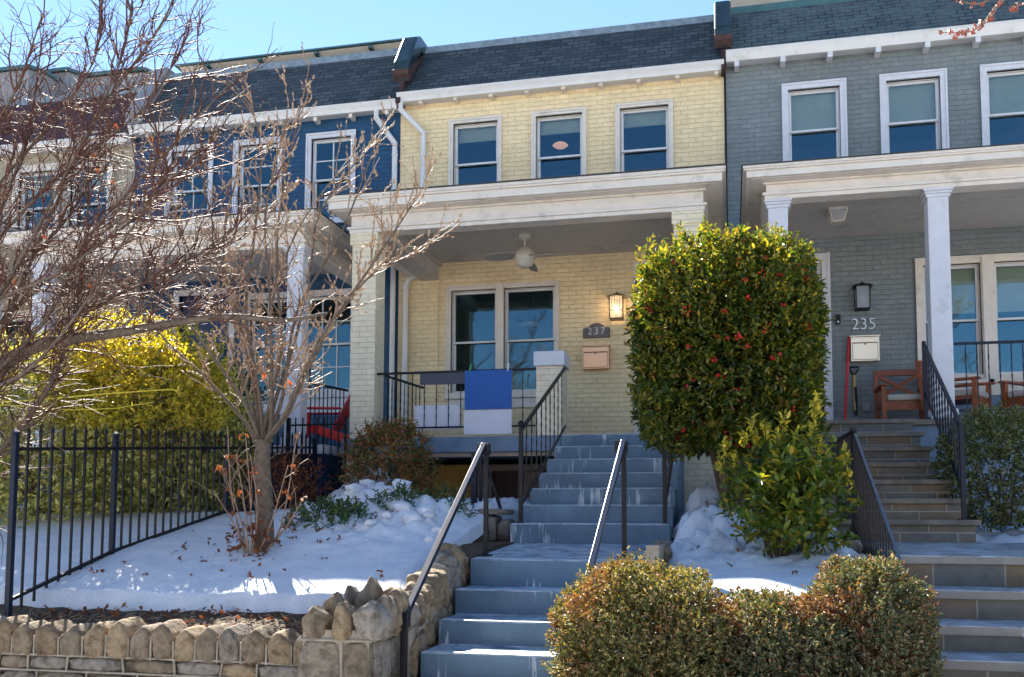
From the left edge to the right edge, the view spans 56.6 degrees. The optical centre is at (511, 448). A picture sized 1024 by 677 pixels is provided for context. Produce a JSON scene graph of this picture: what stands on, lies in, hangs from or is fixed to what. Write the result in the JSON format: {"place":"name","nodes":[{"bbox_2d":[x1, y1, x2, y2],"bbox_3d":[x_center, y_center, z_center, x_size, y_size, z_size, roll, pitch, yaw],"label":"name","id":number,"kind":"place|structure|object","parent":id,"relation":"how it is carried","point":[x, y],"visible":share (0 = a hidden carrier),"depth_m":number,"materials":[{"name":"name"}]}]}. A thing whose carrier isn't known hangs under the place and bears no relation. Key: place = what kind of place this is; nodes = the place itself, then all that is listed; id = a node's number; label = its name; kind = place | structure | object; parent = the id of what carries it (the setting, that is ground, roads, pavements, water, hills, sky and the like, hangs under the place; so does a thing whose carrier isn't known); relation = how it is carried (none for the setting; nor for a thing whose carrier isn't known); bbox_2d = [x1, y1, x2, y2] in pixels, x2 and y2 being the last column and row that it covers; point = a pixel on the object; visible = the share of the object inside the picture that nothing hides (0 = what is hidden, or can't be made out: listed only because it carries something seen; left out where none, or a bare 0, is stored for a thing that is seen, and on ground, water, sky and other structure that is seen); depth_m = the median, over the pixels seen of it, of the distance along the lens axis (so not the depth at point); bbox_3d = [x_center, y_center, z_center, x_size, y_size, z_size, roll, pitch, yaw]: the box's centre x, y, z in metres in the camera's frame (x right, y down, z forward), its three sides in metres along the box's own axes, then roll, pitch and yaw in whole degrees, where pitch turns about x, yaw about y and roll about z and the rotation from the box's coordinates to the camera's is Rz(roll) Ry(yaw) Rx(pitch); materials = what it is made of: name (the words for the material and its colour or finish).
{"place":"outdoors","nodes":[
{"label":"outdoors","id":0,"kind":"place"},
{"bbox_2d":[0,64,207,489],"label":"row house","id":1,"kind":"structure","parent":0,"point":[50,73],"depth_m":17.04,"materials":[{"name":"white paint"}]},
{"bbox_2d":[0,310,30,414],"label":"window","id":2,"kind":"structure","parent":1,"relation":"in","point":[19,311],"depth_m":16.76,"materials":[{"name":"white paint"}]},
{"bbox_2d":[12,163,60,229],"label":"window","id":3,"kind":"structure","parent":1,"relation":"in","point":[48,166],"depth_m":16.99,"materials":[{"name":"white paint"}]},
{"bbox_2d":[62,158,113,226],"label":"window","id":4,"kind":"structure","parent":1,"relation":"in","point":[93,181],"depth_m":16.75,"materials":[{"name":"white paint"}]},
{"bbox_2d":[0,36,464,505],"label":"row house","id":5,"kind":"structure","parent":0,"point":[356,84],"depth_m":15.81,"materials":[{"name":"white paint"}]},
{"bbox_2d":[164,143,213,218],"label":"window","id":6,"kind":"structure","parent":5,"relation":"in","point":[210,176],"depth_m":16.29,"materials":[{"name":"white paint"}]},
{"bbox_2d":[179,295,228,441],"bbox_3d":[-5.158,-1.198,15.972,0.930,2.769,0.070,-1,-5,13],"label":"door","id":7,"kind":"structure","parent":5,"relation":"in","point":[203,326],"depth_m":16.02,"materials":[{"name":"blue paint"}]},
{"bbox_2d":[231,136,282,213],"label":"window","id":8,"kind":"structure","parent":5,"relation":"in","point":[243,152],"depth_m":16.02,"materials":[{"name":"white paint"}]},
{"bbox_2d":[243,292,286,399],"bbox_3d":[-3.944,-1.684,15.717,1.004,1.770,0.275,-1,-5,13],"label":"window","id":9,"kind":"structure","parent":5,"relation":"in","point":[264,296],"depth_m":15.76,"materials":[{"name":"white paint"}]},
{"bbox_2d":[307,394,349,441],"bbox_3d":[-2.605,-0.489,13.625,1.010,1.024,0.790,0,-4,1],"label":"adirondack chair","id":10,"kind":"object","parent":5,"relation":"on","point":[345,411],"visible":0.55,"depth_m":13.35,"materials":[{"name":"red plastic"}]},
{"bbox_2d":[308,381,348,446],"bbox_3d":[-2.634,-0.465,13.558,0.030,0.878,0.930,-2,-5,27],"label":"porch railing","id":11,"kind":"object","parent":5,"relation":"attached to","point":[336,388],"visible":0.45,"depth_m":13.53,"materials":[{"name":"black metal"}]},
{"bbox_2d":[307,288,351,398],"bbox_3d":[-2.988,-1.697,15.498,1.052,1.770,0.275,-1,-5,13],"label":"window","id":12,"kind":"structure","parent":5,"relation":"in","point":[325,292],"depth_m":15.49,"materials":[{"name":"white paint"}]},
{"bbox_2d":[304,129,355,223],"bbox_3d":[-2.963,-4.443,15.706,0.916,1.552,0.275,-1,-5,13],"label":"window","id":13,"kind":"structure","parent":5,"relation":"in","point":[331,134],"depth_m":15.72,"materials":[{"name":"white paint"}]},
{"bbox_2d":[0,530,488,634],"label":"garden soil","id":14,"kind":"structure","parent":0,"point":[210,619],"depth_m":7.01,"materials":[{"name":"brown soil"}]},
{"bbox_2d":[0,324,189,527],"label":"variegated bush","id":15,"kind":"object","parent":14,"relation":"on","point":[32,498],"visible":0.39,"depth_m":10.06,"materials":[{"name":"green plant"}]},
{"bbox_2d":[30,305,238,436],"bbox_3d":[-4.060,-0.834,10.312,2.503,1.431,1.759,-1,-5,13],"label":"golden shrub","id":16,"kind":"object","parent":14,"relation":"on","point":[172,360],"visible":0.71,"depth_m":9.83,"materials":[{"name":"yellow plant"}]},
{"bbox_2d":[14,606,302,631],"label":"bark mulch","id":17,"kind":"object","parent":14,"relation":"on","point":[156,618],"visible":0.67,"depth_m":6.97,"materials":[{"name":"brown wood"}]},
{"bbox_2d":[47,343,271,513],"bbox_3d":[-4.096,-0.081,11.147,2.503,2.369,2.166,-1,-5,13],"label":"variegated bush","id":18,"kind":"object","parent":14,"relation":"on","point":[240,427],"visible":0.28,"depth_m":10.62,"materials":[{"name":"green plant"}]},
{"bbox_2d":[4,425,316,616],"bbox_3d":[-3.168,0.592,9.740,0.068,1.990,5.368,-1,-5,13],"label":"iron fence","id":19,"kind":"object","parent":14,"relation":"on","point":[9,597],"visible":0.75,"depth_m":8.31,"materials":[{"name":"black metal"}]},
{"bbox_2d":[0,0,327,564],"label":"bare tree","id":20,"kind":"object","parent":14,"relation":"on","point":[25,349],"visible":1,"depth_m":7.38,"materials":[{"name":"brown plant"}]},
{"bbox_2d":[0,389,177,409],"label":"branch","id":21,"kind":"object","parent":20,"relation":"attached to","point":[95,394],"visible":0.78,"depth_m":9.19,"materials":[{"name":"brown wood"}]},
{"bbox_2d":[184,353,274,507],"bbox_3d":[-3.543,-0.120,12.044,1.242,2.262,1.167,-1,-5,13],"label":"arborvitae","id":22,"kind":"object","parent":14,"relation":"on","point":[261,392],"visible":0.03,"depth_m":12.01,"materials":[{"name":"green plant"}]},
{"bbox_2d":[0,466,529,613],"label":"snow","id":23,"kind":"structure","parent":14,"relation":"on","point":[395,549],"depth_m":7.86,"materials":[{"name":"white snow"}]},
{"bbox_2d":[190,426,306,555],"bbox_3d":[-2.167,0.389,7.962,1.068,1.152,0.414,-1,-5,13],"label":"dead shrub","id":24,"kind":"object","parent":23,"relation":"on","point":[250,529],"visible":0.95,"depth_m":7.95,"materials":[{"name":"brown plant"}]},
{"bbox_2d":[285,416,346,498],"bbox_3d":[-2.569,0.121,12.469,0.848,1.072,0.045,-1,-5,13],"label":"ornamental railing","id":25,"kind":"object","parent":23,"relation":"on","point":[288,425],"visible":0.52,"depth_m":12.44,"materials":[{"name":"black metal"}]},
{"bbox_2d":[274,479,494,541],"bbox_3d":[-1.369,0.591,9.439,2.228,0.638,2.518,-1,-5,13],"label":"snow clump","id":26,"kind":"object","parent":23,"relation":"on","point":[422,511],"visible":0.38,"depth_m":8.85,"materials":[{"name":"white snow"}]},
{"bbox_2d":[216,446,337,508],"bbox_3d":[-2.805,0.468,11.300,1.416,1.062,1.160,-1,-5,13],"label":"dead shrub","id":27,"kind":"object","parent":14,"relation":"on","point":[284,461],"visible":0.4,"depth_m":11.24,"materials":[{"name":"brown plant"}]},
{"bbox_2d":[110,41,461,549],"bbox_3d":[-2.040,-1.314,8.130,3.076,4.708,2.629,1,-4,-9],"label":"bare tree","id":28,"kind":"object","parent":14,"relation":"on","point":[266,428],"visible":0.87,"depth_m":8.24,"materials":[{"name":"brown plant"}]},
{"bbox_2d":[282,493,373,530],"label":"shrub","id":29,"kind":"object","parent":14,"relation":"on","point":[341,512],"visible":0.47,"depth_m":8.65,"materials":[{"name":"green plant"}]},
{"bbox_2d":[337,411,443,494],"bbox_3d":[-1.431,0.205,11.220,1.235,1.288,1.229,-1,-5,13],"label":"nandina bush","id":30,"kind":"object","parent":14,"relation":"on","point":[391,433],"visible":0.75,"depth_m":11.01,"materials":[{"name":"green plant"}]},
{"bbox_2d":[359,479,436,509],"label":"shrub","id":31,"kind":"object","parent":14,"relation":"on","point":[405,493],"visible":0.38,"depth_m":8.96,"materials":[{"name":"green plant"}]},
{"bbox_2d":[29,500,835,630],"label":"leaf litter","id":32,"kind":"object","parent":14,"relation":"on","point":[116,613],"visible":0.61,"depth_m":7.16,"materials":[{"name":"brown plant"}]},
{"bbox_2d":[424,481,478,517],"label":"shrub","id":33,"kind":"object","parent":14,"relation":"on","point":[461,507],"visible":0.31,"depth_m":9.26,"materials":[{"name":"green plant"}]},
{"bbox_2d":[471,452,501,508],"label":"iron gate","id":34,"kind":"structure","parent":14,"relation":"on","point":[473,488],"depth_m":10.16,"materials":[{"name":"black metal"}]},
{"bbox_2d":[460,541,513,585],"bbox_3d":[-0.157,1.333,8.989,0.321,0.920,2.800,-1,-5,13],"label":"landing border","id":35,"kind":"object","parent":14,"relation":"on","point":[471,550],"visible":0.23,"depth_m":8.27,"materials":[{"name":"concrete"}]},
{"bbox_2d":[478,509,514,540],"bbox_3d":[-0.151,0.773,9.494,0.339,0.342,0.314,-1,-5,13],"label":"stone planter","id":36,"kind":"object","parent":35,"relation":"on","point":[498,528],"visible":0.62,"depth_m":9.36,"materials":[{"name":"grey stone"}]},
{"bbox_2d":[298,576,408,676],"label":"stone pier","id":37,"kind":"structure","parent":0,"point":[353,631],"depth_m":5.79,"materials":[{"name":"beige stone"}]},
{"bbox_2d":[0,0,726,226],"label":"sky","id":38,"kind":"structure","parent":0,"point":[247,26],"materials":[{"name":"blue"}]},
{"bbox_2d":[323,0,731,507],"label":"row house","id":39,"kind":"structure","parent":0,"point":[634,115],"depth_m":14.57,"materials":[{"name":"beige brick"}]},
{"bbox_2d":[384,375,423,437],"bbox_3d":[-1.558,-0.546,13.729,0.030,0.875,1.308,-1,-5,19],"label":"porch railing","id":40,"kind":"object","parent":39,"relation":"attached to","point":[405,382],"visible":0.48,"depth_m":13.60,"materials":[{"name":"black metal"}]},
{"bbox_2d":[377,368,535,428],"bbox_3d":[-0.753,-0.651,12.471,2.162,0.758,0.030,-1,-5,13],"label":"porch railing","id":41,"kind":"object","parent":39,"relation":"attached to","point":[448,371],"visible":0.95,"depth_m":12.51,"materials":[{"name":"black metal"}]},
{"bbox_2d":[414,404,460,429],"bbox_3d":[-0.983,-0.414,12.567,0.642,0.331,0.012,-1,-5,13],"label":"painted board","id":42,"kind":"object","parent":41,"relation":"attached to","point":[442,415],"visible":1,"depth_m":12.56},
{"bbox_2d":[420,372,464,384],"bbox_3d":[-0.909,-0.918,12.466,0.624,0.150,0.012,-1,-5,13],"label":"painted board","id":43,"kind":"object","parent":41,"relation":"attached to","point":[440,378],"visible":1,"depth_m":12.46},
{"bbox_2d":[464,409,511,434],"bbox_3d":[-0.314,-0.347,12.274,0.638,0.318,0.012,-1,-5,13],"label":"painted board","id":44,"kind":"object","parent":41,"relation":"attached to","point":[495,421],"visible":1,"depth_m":12.27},
{"bbox_2d":[465,369,511,409],"bbox_3d":[-0.308,-0.763,12.289,0.628,0.510,0.012,-1,-5,13],"label":"painted board","id":45,"kind":"object","parent":41,"relation":"attached to","point":[488,389],"visible":1,"depth_m":12.28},
{"bbox_2d":[444,283,498,399],"bbox_3d":[-0.586,-1.665,14.943,0.917,1.796,0.275,-1,-5,13],"label":"window","id":46,"kind":"structure","parent":39,"relation":"in","point":[455,394],"depth_m":14.96,"materials":[{"name":"white paint"}]},
{"bbox_2d":[448,115,501,184],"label":"window","id":47,"kind":"structure","parent":39,"relation":"in","point":[491,131],"depth_m":15.19,"materials":[{"name":"white paint"}]},
{"bbox_2d":[494,471,523,498],"bbox_3d":[-0.027,1.084,13.571,0.463,1.521,0.055,-1,-5,13],"label":"basement door","id":48,"kind":"structure","parent":39,"relation":"in","point":[506,483],"depth_m":13.61,"materials":[{"name":"brown wood"}]},
{"bbox_2d":[484,233,556,271],"bbox_3d":[0.199,-2.805,13.669,1.058,0.489,0.934,-1,-5,13],"label":"ceiling fan","id":49,"kind":"object","parent":39,"relation":"hanging from","point":[523,257],"visible":1,"depth_m":13.46},
{"bbox_2d":[520,295,539,327],"bbox_3d":[0.295,-2.279,15.752,0.340,0.552,0.340,-1,-5,13],"label":"pendant lamp","id":50,"kind":"object","parent":39,"relation":"hanging from","point":[529,324],"visible":1,"depth_m":15.68,"materials":[{"name":"white glass"}]},
{"bbox_2d":[503,280,558,397],"bbox_3d":[0.283,-1.677,14.743,0.985,1.796,0.275,-1,-5,13],"label":"window","id":51,"kind":"structure","parent":39,"relation":"in","point":[537,285],"depth_m":14.73,"materials":[{"name":"white paint"}]},
{"bbox_2d":[531,107,585,178],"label":"window","id":52,"kind":"structure","parent":39,"relation":"in","point":[576,123],"depth_m":14.89,"materials":[{"name":"white paint"}]},
{"bbox_2d":[553,134,567,148],"bbox_3d":[0.801,-5.149,15.756,0.260,0.353,0.260,-1,-5,13],"label":"pendant lamp","id":53,"kind":"object","parent":39,"relation":"hanging from","point":[560,144],"visible":0.96,"depth_m":15.69,"materials":[{"name":"pink"}]},
{"bbox_2d":[581,344,610,369],"bbox_3d":[1.267,-1.377,14.353,0.426,0.357,0.142,-1,-5,13],"label":"mailbox","id":54,"kind":"object","parent":39,"relation":"attached to","point":[595,357],"visible":1,"depth_m":14.30,"materials":[{"name":"beige metal"}]},
{"bbox_2d":[583,323,609,338],"bbox_3d":[1.281,-1.796,14.441,0.412,0.230,0.030,-1,-5,13],"label":"number plaque","id":55,"kind":"object","parent":39,"relation":"attached to","point":[596,330],"visible":1,"depth_m":14.44,"materials":[{"name":"grey metal"}]},
{"bbox_2d":[607,292,626,320],"bbox_3d":[1.571,-2.146,14.274,0.278,0.422,0.277,-1,-5,13],"label":"wall lantern","id":56,"kind":"object","parent":39,"relation":"attached to","point":[616,297],"depth_m":14.25,"materials":[{"name":"brown metal"}]},
{"bbox_2d":[615,98,672,171],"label":"window","id":57,"kind":"structure","parent":39,"relation":"in","point":[654,116],"depth_m":14.59,"materials":[{"name":"white paint"}]},
{"bbox_2d":[827,429,853,532],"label":"bush","id":58,"kind":"object","parent":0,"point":[847,437],"visible":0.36,"depth_m":8.57,"materials":[{"name":"green plant"}]},
{"bbox_2d":[725,0,1023,530],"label":"row house","id":59,"kind":"structure","parent":0,"point":[896,127],"depth_m":13.55,"materials":[{"name":"grey brick"}]},
{"bbox_2d":[781,78,847,160],"bbox_3d":[4.453,-4.692,14.018,0.947,1.414,0.275,-1,-5,13],"label":"window","id":60,"kind":"structure","parent":59,"relation":"in","point":[810,111],"depth_m":14.06,"materials":[{"name":"white paint"}]},
{"bbox_2d":[827,206,847,224],"bbox_3d":[4.287,-3.062,12.527,0.240,0.183,0.240,-1,-5,13],"label":"ceiling light","id":61,"kind":"object","parent":59,"relation":"attached to","point":[831,211],"visible":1,"depth_m":12.46,"materials":[{"name":"white glass"}]},
{"bbox_2d":[835,314,840,324],"bbox_3d":[4.685,-1.858,13.660,0.068,0.145,0.034,-1,-5,13],"label":"doorbell","id":62,"kind":"object","parent":59,"relation":"attached to","point":[838,318],"visible":0.96,"depth_m":13.65,"materials":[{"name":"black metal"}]},
{"bbox_2d":[844,336,849,419],"bbox_3d":[4.701,-0.883,13.466,0.231,1.455,0.220,-1,-5,13],"label":"broom","id":63,"kind":"object","parent":59,"relation":"on","point":[847,378],"visible":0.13,"depth_m":13.47,"materials":[{"name":"red plastic"}]},
{"bbox_2d":[850,366,858,415],"bbox_3d":[4.851,-0.664,13.465,0.210,1.017,0.099,-1,-5,13],"label":"shovel","id":64,"kind":"object","parent":59,"relation":"on","point":[855,394],"visible":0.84,"depth_m":13.46,"materials":[{"name":"yellow wood"}]},
{"bbox_2d":[851,281,872,311],"bbox_3d":[4.970,-2.174,13.496,0.268,0.409,0.272,-1,-5,13],"label":"wall lantern","id":65,"kind":"object","parent":59,"relation":"attached to","point":[858,288],"depth_m":13.50,"materials":[{"name":"black metal"}]},
{"bbox_2d":[852,318,874,329],"bbox_3d":[5.019,-1.785,13.576,0.311,0.160,0.019,-1,-5,13],"label":"house number","id":66,"kind":"object","parent":59,"relation":"attached to","point":[873,323],"visible":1,"depth_m":13.57,"materials":[{"name":"silver metal"}]},
{"bbox_2d":[849,334,879,362],"bbox_3d":[5.007,-1.420,13.495,0.408,0.366,0.142,-1,-5,13],"label":"mailbox","id":67,"kind":"object","parent":59,"relation":"attached to","point":[864,348],"visible":1,"depth_m":13.45,"materials":[{"name":"beige metal"}]},
{"bbox_2d":[862,402,870,411],"bbox_3d":[5.025,-0.589,13.471,0.105,0.132,0.056,-1,-5,13],"label":"outlet box","id":68,"kind":"object","parent":59,"relation":"attached to","point":[866,406],"visible":1,"depth_m":13.45,"materials":[{"name":"grey"}]},
{"bbox_2d":[873,369,929,418],"bbox_3d":[5.251,-0.657,12.777,0.662,0.911,0.782,-1,-5,13],"label":"wooden chair","id":69,"kind":"object","parent":59,"relation":"on","point":[888,400],"visible":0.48,"depth_m":12.94,"materials":[{"name":"red wood"}]},
{"bbox_2d":[879,68,949,153],"bbox_3d":[5.782,-4.711,13.713,0.946,1.414,0.275,-1,-5,13],"label":"window","id":70,"kind":"structure","parent":59,"relation":"in","point":[914,102],"depth_m":13.75,"materials":[{"name":"white paint"}]},
{"bbox_2d":[915,360,994,417],"bbox_3d":[5.751,-0.689,12.334,0.782,0.911,0.710,-4,-6,41],"label":"wooden chair","id":71,"kind":"object","parent":59,"relation":"on","point":[960,396],"visible":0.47,"depth_m":12.14,"materials":[{"name":"red wood"}]},
{"bbox_2d":[915,254,994,384],"bbox_3d":[6.191,-1.795,13.392,0.989,1.801,0.275,-1,-5,13],"label":"window","id":72,"kind":"structure","parent":59,"relation":"in","point":[966,297],"depth_m":13.40,"materials":[{"name":"white paint"}]},
{"bbox_2d":[954,340,1023,411],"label":"porch railing","id":73,"kind":"object","parent":59,"relation":"attached to","point":[989,342],"visible":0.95,"depth_m":11.03,"materials":[{"name":"black metal"}]},
{"bbox_2d":[980,61,1023,145],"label":"window","id":74,"kind":"structure","parent":59,"relation":"in","point":[1002,93],"depth_m":13.51,"materials":[{"name":"white paint"}]},
{"bbox_2d":[990,252,1023,382],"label":"window","id":75,"kind":"structure","parent":59,"relation":"in","point":[1008,276],"depth_m":13.32,"materials":[{"name":"white paint"}]},
{"bbox_2d":[998,380,1023,407],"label":"wooden chair","id":76,"kind":"object","parent":59,"relation":"on","point":[1018,397],"visible":0.71,"depth_m":12.18,"materials":[{"name":"red wood"}]},
{"bbox_2d":[938,0,1023,40],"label":"tree branch","id":77,"kind":"object","parent":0,"point":[989,18],"visible":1,"depth_m":4.39,"materials":[{"name":"brown wood"}]},
{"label":"garden soil","id":78,"kind":"structure","parent":0,"visible":0},
{"bbox_2d":[539,545,744,676],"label":"clipped hedge","id":79,"kind":"object","parent":78,"relation":"on","point":[593,632],"visible":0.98,"depth_m":5.15,"materials":[{"name":"green plant"}]},
{"bbox_2d":[646,541,673,575],"bbox_3d":[1.229,1.042,7.807,0.090,0.530,1.880,-1,-5,13],"label":"landing border","id":80,"kind":"object","parent":78,"relation":"on","point":[654,550],"visible":0.29,"depth_m":6.92,"materials":[{"name":"grey concrete"}]},
{"bbox_2d":[650,540,671,567],"bbox_3d":[1.179,0.875,7.585,0.200,0.292,0.269,-1,-5,13],"label":"rock","id":81,"kind":"object","parent":78,"relation":"on","point":[667,554],"visible":0.27,"depth_m":7.50,"materials":[{"name":"beige stone"}]},
{"bbox_2d":[623,214,835,511],"bbox_3d":[2.021,-0.660,9.008,1.930,3.030,1.970,-1,-5,13],"label":"holly bush","id":82,"kind":"object","parent":78,"relation":"on","point":[704,298],"visible":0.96,"depth_m":8.40,"materials":[{"name":"green plant"}]},
{"bbox_2d":[641,483,894,676],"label":"snow","id":83,"kind":"structure","parent":78,"relation":"on","point":[708,531],"depth_m":7.28,"materials":[{"name":"white snow"}]},
{"bbox_2d":[701,582,857,676],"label":"clipped hedge","id":84,"kind":"object","parent":78,"relation":"on","point":[769,622],"visible":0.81,"depth_m":5.03,"materials":[{"name":"green plant"}]},
{"bbox_2d":[712,390,865,559],"bbox_3d":[2.104,0.251,7.259,1.130,1.375,1.048,-1,-5,13],"label":"laurel bush","id":85,"kind":"object","parent":78,"relation":"on","point":[777,491],"visible":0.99,"depth_m":7.12,"materials":[{"name":"green plant"}]},
{"bbox_2d":[831,530,862,553],"bbox_3d":[2.637,0.764,7.675,0.342,0.216,0.320,-1,-5,13],"label":"rock","id":86,"kind":"object","parent":78,"relation":"on","point":[857,546],"visible":0.2,"depth_m":7.51,"materials":[{"name":"beige stone"}]},
{"bbox_2d":[794,549,950,676],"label":"clipped hedge","id":87,"kind":"object","parent":78,"relation":"on","point":[887,598],"visible":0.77,"depth_m":5.02,"materials":[{"name":"green plant"}]},
{"label":"ground","id":88,"kind":"structure","parent":0,"visible":0},
{"bbox_2d":[0,615,302,676],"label":"retaining wall","id":89,"kind":"structure","parent":88,"relation":"on","point":[136,646],"depth_m":6.38,"materials":[{"name":"beige stone"}]},
{"bbox_2d":[398,542,469,676],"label":"retaining wall","id":90,"kind":"structure","parent":88,"relation":"on","point":[448,574],"depth_m":6.78,"materials":[{"name":"beige stone"}]},
{"bbox_2d":[420,433,683,676],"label":"staircase","id":91,"kind":"structure","parent":88,"relation":"on","point":[497,624],"depth_m":8.16,"materials":[{"name":"blue paint"}]},
{"bbox_2d":[400,442,492,676],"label":"handrail","id":92,"kind":"object","parent":91,"relation":"on","point":[484,448],"visible":0.98,"depth_m":6.92,"materials":[{"name":"grey metal"}]},
{"bbox_2d":[515,366,566,522],"bbox_3d":[0.373,-0.154,10.598,0.090,1.969,2.631,-1,-5,13],"label":"stair railing","id":93,"kind":"object","parent":91,"relation":"on","point":[522,425],"visible":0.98,"depth_m":10.09,"materials":[{"name":"black metal"}]},
{"bbox_2d":[582,439,630,653],"bbox_3d":[0.662,0.993,6.725,0.122,2.257,1.692,-1,-5,16],"label":"handrail","id":94,"kind":"object","parent":91,"relation":"on","point":[621,447],"visible":0.53,"depth_m":7.31,"materials":[{"name":"grey metal"}]},
{"bbox_2d":[660,420,674,523],"bbox_3d":[1.734,-0.173,10.287,0.090,1.969,2.631,-1,-5,13],"label":"stair railing","id":95,"kind":"object","parent":91,"relation":"on","point":[665,469],"visible":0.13,"depth_m":9.00,"materials":[{"name":"black metal"}]},
{"bbox_2d":[805,418,1023,676],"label":"staircase","id":96,"kind":"structure","parent":88,"relation":"on","point":[979,587],"depth_m":6.81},
{"bbox_2d":[851,428,910,628],"bbox_3d":[2.655,0.780,6.866,0.091,2.101,2.441,-1,-5,12],"label":"stair railing","id":97,"kind":"object","parent":96,"relation":"on","point":[862,477],"visible":0.42,"depth_m":7.38,"materials":[{"name":"black metal"}]},
{"bbox_2d":[921,341,970,519],"bbox_3d":[4.378,-0.308,9.698,0.096,2.069,2.664,-1,-5,17],"label":"stair railing","id":98,"kind":"object","parent":96,"relation":"on","point":[960,473],"visible":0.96,"depth_m":9.41,"materials":[{"name":"black metal"}]},
{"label":"garden soil","id":99,"kind":"structure","parent":0,"visible":0},
{"bbox_2d":[976,524,1023,542],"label":"snow","id":100,"kind":"structure","parent":99,"relation":"on","point":[1008,535],"depth_m":8.72,"materials":[{"name":"white snow"}]},
{"bbox_2d":[926,404,1023,532],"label":"boxwood","id":101,"kind":"object","parent":100,"relation":"on","point":[985,430],"visible":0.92,"depth_m":8.95,"materials":[{"name":"green plant"}]}
]}

